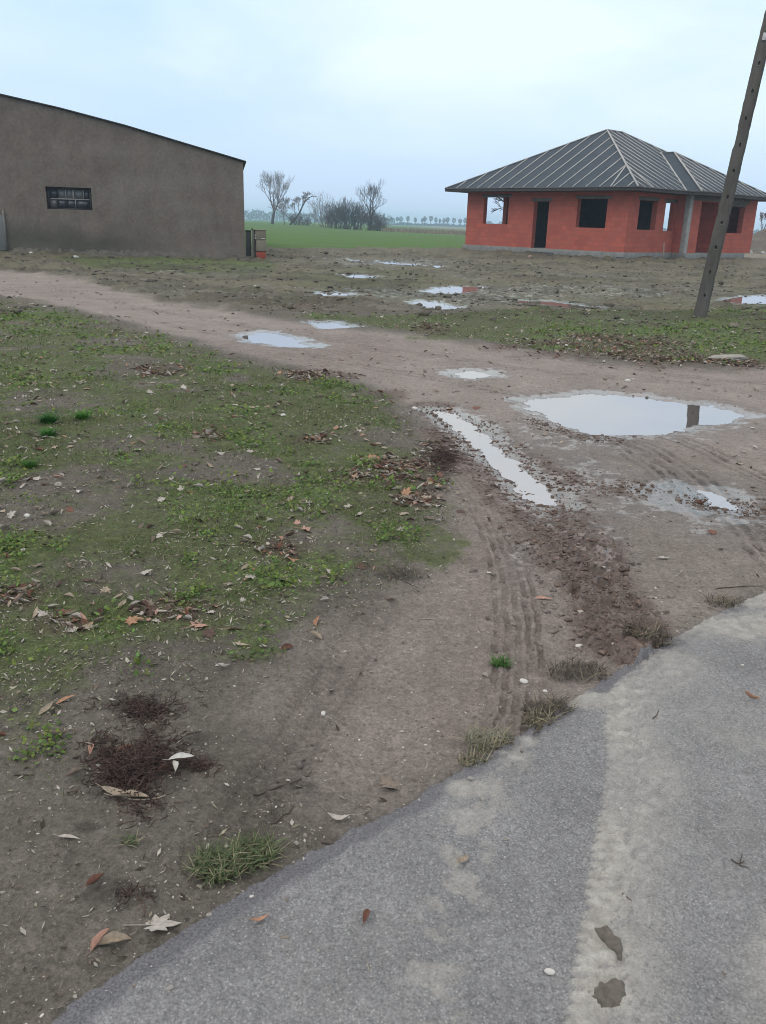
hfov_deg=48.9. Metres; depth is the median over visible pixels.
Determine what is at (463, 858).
fallen leaf
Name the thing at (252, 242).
gate post
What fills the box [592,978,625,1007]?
mud lump
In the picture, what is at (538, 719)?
grass tuft
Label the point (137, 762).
twig heap
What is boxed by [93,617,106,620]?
fallen leaf
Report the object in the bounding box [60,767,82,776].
fallen leaf
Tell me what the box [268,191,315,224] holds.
leaning tree
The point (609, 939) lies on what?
mud lump
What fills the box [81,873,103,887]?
fallen leaf
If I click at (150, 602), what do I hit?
fallen leaf
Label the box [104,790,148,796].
fallen leaf
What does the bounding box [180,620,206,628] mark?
fallen leaf
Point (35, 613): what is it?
fallen leaf
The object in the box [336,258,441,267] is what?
puddle
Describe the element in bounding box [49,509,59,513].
fallen leaf
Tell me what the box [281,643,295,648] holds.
fallen leaf
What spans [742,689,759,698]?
fallen leaf
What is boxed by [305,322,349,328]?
puddle
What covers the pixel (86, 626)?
fallen leaf
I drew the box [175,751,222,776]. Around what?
twig heap
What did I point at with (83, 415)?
grass tuft
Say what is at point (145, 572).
fallen leaf
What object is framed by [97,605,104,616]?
fallen leaf
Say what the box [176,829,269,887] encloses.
grass tuft
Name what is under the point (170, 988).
stone
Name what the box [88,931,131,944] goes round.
fallen leaf
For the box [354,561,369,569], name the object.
fallen leaf
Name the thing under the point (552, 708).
grass tuft
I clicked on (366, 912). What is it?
fallen leaf
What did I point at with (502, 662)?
grass tuft
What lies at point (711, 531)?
fallen leaf
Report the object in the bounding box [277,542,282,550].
fallen leaf
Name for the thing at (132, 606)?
fallen leaf
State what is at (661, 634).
grass tuft
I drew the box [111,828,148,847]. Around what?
grass tuft
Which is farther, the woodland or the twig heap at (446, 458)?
the woodland
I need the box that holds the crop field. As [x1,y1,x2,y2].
[244,220,465,248]
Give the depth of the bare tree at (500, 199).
80.33 m
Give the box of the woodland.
[244,209,758,233]
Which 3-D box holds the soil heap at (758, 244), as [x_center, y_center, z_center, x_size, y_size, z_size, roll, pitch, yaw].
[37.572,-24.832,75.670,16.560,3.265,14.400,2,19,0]
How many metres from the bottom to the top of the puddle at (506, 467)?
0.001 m
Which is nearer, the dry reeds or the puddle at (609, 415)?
the puddle at (609, 415)
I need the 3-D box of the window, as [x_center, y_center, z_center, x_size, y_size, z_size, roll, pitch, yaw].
[-12.247,-12.258,32.919,1.690,0.810,0.062,-2,19,-10]
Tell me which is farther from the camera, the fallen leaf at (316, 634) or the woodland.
the woodland
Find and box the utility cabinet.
[255,229,266,258]
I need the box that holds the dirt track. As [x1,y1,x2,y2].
[0,270,765,823]
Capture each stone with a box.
[166,985,173,990]
[519,678,527,683]
[544,968,554,974]
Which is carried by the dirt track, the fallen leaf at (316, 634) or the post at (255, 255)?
the fallen leaf at (316, 634)
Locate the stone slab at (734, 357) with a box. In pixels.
[708,354,748,360]
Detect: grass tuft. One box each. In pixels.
[18,457,38,468]
[26,410,63,423]
[34,426,58,436]
[67,407,97,419]
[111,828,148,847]
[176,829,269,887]
[216,823,293,875]
[377,563,432,580]
[450,719,517,752]
[456,745,494,766]
[486,653,516,669]
[507,702,570,735]
[508,683,581,720]
[541,652,615,683]
[613,612,685,647]
[700,590,747,607]
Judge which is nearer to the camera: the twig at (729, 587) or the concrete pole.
the twig at (729, 587)
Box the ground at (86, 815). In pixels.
[0,227,765,1023]
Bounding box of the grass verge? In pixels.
[0,297,765,765]
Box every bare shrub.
[287,212,306,224]
[298,217,315,225]
[303,191,330,226]
[306,195,376,228]
[318,201,339,226]
[320,202,358,228]
[321,198,381,229]
[359,209,391,230]
[372,220,390,230]
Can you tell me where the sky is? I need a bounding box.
[0,0,765,232]
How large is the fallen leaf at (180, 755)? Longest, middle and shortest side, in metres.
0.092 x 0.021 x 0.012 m
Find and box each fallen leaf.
[6,584,21,587]
[7,511,15,517]
[8,567,21,570]
[11,585,29,589]
[12,590,26,601]
[32,605,38,617]
[34,701,52,717]
[36,610,50,615]
[43,729,69,735]
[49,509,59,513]
[52,695,73,704]
[54,834,78,838]
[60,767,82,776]
[61,506,73,511]
[64,592,73,596]
[66,626,77,633]
[70,612,82,618]
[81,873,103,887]
[83,623,92,629]
[85,928,108,955]
[88,744,93,753]
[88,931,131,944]
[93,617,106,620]
[95,783,127,793]
[96,584,111,592]
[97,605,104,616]
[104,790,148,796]
[116,599,125,608]
[116,616,143,624]
[123,914,181,930]
[127,604,140,609]
[131,607,141,612]
[138,600,147,606]
[140,569,151,574]
[140,599,153,606]
[148,606,158,613]
[163,752,193,759]
[171,529,183,532]
[173,761,178,770]
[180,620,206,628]
[200,627,215,639]
[218,663,229,667]
[242,534,251,539]
[243,574,254,578]
[251,913,269,920]
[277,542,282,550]
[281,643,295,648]
[291,525,311,532]
[311,631,321,638]
[313,616,318,624]
[328,812,353,819]
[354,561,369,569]
[362,909,369,925]
[367,774,399,789]
[401,487,410,494]
[454,855,467,863]
[530,596,551,598]
[694,499,707,503]
[707,529,716,534]
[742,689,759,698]
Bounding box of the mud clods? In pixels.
[0,249,765,801]
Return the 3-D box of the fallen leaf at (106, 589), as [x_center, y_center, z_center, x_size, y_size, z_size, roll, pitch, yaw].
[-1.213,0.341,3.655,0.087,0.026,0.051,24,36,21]
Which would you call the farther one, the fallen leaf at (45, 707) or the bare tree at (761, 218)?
the bare tree at (761, 218)
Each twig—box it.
[14,773,33,775]
[112,794,165,800]
[253,771,311,824]
[715,586,744,589]
[731,853,748,868]
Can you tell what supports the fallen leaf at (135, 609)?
on the grass verge
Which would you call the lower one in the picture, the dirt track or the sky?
the dirt track
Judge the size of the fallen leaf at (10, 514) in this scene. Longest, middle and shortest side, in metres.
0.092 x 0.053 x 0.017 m
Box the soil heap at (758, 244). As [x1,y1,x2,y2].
[750,228,765,253]
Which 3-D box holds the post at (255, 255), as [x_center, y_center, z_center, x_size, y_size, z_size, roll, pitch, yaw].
[-5.181,-10.931,34.314,0.155,1.100,0.075,0,19,-4]
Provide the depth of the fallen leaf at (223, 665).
3.03 m
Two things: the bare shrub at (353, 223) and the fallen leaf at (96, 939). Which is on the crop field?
the bare shrub at (353, 223)
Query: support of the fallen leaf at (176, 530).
on the grass verge
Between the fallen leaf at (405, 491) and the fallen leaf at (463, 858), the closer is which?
the fallen leaf at (463, 858)
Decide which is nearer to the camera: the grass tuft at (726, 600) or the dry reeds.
the grass tuft at (726, 600)
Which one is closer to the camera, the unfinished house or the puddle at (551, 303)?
the puddle at (551, 303)
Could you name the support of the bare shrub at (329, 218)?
on the crop field
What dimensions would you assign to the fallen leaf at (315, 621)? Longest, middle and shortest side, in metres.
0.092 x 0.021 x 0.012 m
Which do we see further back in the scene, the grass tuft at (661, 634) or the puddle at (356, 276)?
the puddle at (356, 276)
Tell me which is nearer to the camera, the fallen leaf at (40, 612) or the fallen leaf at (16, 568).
the fallen leaf at (40, 612)
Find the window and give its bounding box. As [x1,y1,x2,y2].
[46,187,91,209]
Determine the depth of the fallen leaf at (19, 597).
3.50 m
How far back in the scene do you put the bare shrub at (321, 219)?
195.95 m
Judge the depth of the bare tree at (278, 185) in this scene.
225.62 m
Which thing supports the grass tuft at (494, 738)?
on the dirt track
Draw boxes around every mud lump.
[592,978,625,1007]
[595,925,622,960]
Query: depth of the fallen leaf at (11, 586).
3.63 m
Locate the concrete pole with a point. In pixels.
(724, 209)
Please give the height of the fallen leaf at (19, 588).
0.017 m
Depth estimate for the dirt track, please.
4.34 m
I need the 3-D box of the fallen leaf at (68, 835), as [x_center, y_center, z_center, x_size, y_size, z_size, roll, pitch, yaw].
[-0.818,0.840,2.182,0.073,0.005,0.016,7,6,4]
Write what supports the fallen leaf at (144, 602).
on the grass verge
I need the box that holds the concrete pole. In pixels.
[693,10,765,317]
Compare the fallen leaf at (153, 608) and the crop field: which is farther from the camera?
the crop field
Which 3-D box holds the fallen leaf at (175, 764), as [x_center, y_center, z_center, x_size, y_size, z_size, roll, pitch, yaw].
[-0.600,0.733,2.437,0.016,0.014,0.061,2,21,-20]
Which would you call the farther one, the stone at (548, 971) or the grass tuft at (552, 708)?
the grass tuft at (552, 708)
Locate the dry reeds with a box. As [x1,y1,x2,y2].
[381,227,465,234]
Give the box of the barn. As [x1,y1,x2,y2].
[0,93,245,258]
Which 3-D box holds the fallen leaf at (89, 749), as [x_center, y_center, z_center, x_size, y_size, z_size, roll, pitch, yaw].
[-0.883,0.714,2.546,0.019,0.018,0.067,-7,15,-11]
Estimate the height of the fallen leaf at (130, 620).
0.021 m
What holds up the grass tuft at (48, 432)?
on the grass verge
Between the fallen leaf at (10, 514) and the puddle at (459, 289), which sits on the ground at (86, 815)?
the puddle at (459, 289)
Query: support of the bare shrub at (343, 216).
on the crop field
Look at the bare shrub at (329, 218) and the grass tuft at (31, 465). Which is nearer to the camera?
the grass tuft at (31, 465)
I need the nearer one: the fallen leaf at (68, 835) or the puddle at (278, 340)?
the fallen leaf at (68, 835)
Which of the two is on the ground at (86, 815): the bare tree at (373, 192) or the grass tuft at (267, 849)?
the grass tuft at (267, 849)
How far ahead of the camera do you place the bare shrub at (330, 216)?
192.33 m
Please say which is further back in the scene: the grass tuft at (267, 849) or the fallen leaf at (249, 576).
the fallen leaf at (249, 576)
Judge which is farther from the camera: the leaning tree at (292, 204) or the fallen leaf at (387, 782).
the leaning tree at (292, 204)
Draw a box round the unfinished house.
[444,129,765,258]
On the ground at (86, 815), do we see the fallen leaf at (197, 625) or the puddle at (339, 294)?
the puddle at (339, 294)
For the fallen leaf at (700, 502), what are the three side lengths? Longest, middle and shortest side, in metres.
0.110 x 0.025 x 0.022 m
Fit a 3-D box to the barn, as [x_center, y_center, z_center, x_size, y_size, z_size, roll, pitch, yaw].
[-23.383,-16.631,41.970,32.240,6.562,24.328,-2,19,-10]
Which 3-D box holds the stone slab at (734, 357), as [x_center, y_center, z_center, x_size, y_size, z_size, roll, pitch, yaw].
[4.434,-1.979,10.831,0.548,0.100,0.186,0,19,-5]
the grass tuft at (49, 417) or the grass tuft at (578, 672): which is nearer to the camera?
the grass tuft at (578, 672)
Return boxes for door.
[0,210,7,250]
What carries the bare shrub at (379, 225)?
on the crop field
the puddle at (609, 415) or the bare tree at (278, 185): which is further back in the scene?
the bare tree at (278, 185)
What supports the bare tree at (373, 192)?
on the crop field
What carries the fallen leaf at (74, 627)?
on the grass verge
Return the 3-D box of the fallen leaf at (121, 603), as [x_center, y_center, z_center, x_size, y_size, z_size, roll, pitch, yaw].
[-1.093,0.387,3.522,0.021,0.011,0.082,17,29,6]
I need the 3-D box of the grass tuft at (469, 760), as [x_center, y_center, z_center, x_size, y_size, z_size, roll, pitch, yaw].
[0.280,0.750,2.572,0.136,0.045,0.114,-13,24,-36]
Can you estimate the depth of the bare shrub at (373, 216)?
173.51 m
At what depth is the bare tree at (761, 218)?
141.57 m
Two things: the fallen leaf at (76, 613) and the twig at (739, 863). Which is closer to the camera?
the twig at (739, 863)
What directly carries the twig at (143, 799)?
on the ground at (86, 815)
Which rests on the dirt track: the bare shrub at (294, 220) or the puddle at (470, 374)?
the puddle at (470, 374)
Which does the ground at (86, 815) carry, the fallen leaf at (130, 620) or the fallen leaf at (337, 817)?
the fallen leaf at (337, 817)
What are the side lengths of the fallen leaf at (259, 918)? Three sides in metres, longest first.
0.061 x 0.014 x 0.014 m
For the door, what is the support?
in the barn
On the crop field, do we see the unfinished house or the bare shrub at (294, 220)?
the bare shrub at (294, 220)
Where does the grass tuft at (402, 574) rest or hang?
on the dirt track
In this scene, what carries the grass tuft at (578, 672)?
on the dirt track
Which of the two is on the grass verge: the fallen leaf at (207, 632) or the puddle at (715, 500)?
the fallen leaf at (207, 632)
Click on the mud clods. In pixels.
(534, 541)
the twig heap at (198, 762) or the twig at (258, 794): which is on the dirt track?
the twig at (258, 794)
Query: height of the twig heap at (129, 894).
0.025 m
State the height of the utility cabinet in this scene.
1.200 m
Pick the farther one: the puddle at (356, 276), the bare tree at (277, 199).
the bare tree at (277, 199)
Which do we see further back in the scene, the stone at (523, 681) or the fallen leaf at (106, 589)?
the fallen leaf at (106, 589)
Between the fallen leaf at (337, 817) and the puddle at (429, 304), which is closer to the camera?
the fallen leaf at (337, 817)
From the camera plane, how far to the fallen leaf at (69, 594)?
3.58 m
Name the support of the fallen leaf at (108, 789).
on the twig heap at (137, 762)
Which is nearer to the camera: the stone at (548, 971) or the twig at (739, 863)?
the stone at (548, 971)
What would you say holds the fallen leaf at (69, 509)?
on the grass verge
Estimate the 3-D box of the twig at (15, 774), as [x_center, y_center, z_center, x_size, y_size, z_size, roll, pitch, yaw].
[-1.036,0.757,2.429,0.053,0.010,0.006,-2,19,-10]
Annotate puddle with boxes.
[242,333,309,347]
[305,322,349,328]
[318,293,347,295]
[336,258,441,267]
[345,274,376,277]
[413,301,460,308]
[422,286,483,293]
[433,411,556,505]
[455,371,490,378]
[517,301,600,308]
[523,394,743,435]
[697,490,725,506]
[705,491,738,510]
[722,296,765,303]
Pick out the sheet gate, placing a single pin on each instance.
(248, 241)
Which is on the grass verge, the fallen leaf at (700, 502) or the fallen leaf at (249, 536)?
the fallen leaf at (249, 536)
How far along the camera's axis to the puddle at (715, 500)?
5.37 m
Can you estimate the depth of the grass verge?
4.87 m
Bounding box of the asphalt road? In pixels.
[51,591,765,1023]
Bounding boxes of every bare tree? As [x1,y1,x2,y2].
[256,170,293,223]
[273,189,290,224]
[356,178,386,229]
[492,197,503,212]
[759,212,765,229]
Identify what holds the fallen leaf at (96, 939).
on the ground at (86, 815)
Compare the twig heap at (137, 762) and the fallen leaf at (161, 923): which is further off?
the twig heap at (137, 762)
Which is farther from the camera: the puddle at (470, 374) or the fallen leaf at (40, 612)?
the puddle at (470, 374)
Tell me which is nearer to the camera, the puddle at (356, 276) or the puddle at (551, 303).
the puddle at (551, 303)
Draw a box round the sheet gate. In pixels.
[245,230,250,255]
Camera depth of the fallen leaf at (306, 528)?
4.45 m
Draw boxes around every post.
[251,228,253,256]
[254,230,256,257]
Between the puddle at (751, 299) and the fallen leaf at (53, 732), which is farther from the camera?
the puddle at (751, 299)
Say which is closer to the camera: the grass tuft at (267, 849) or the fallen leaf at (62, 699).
the grass tuft at (267, 849)
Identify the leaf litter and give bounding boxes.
[0,276,765,1017]
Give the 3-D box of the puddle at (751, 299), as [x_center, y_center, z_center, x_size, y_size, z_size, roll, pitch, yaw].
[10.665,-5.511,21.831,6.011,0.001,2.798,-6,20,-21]
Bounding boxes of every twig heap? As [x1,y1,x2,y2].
[66,711,204,828]
[83,689,206,738]
[114,882,156,915]
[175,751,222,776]
[413,436,480,489]
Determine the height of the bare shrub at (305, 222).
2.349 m
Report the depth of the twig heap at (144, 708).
2.76 m
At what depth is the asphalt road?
2.03 m
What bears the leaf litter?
on the dirt track
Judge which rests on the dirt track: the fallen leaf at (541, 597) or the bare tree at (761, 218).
the fallen leaf at (541, 597)

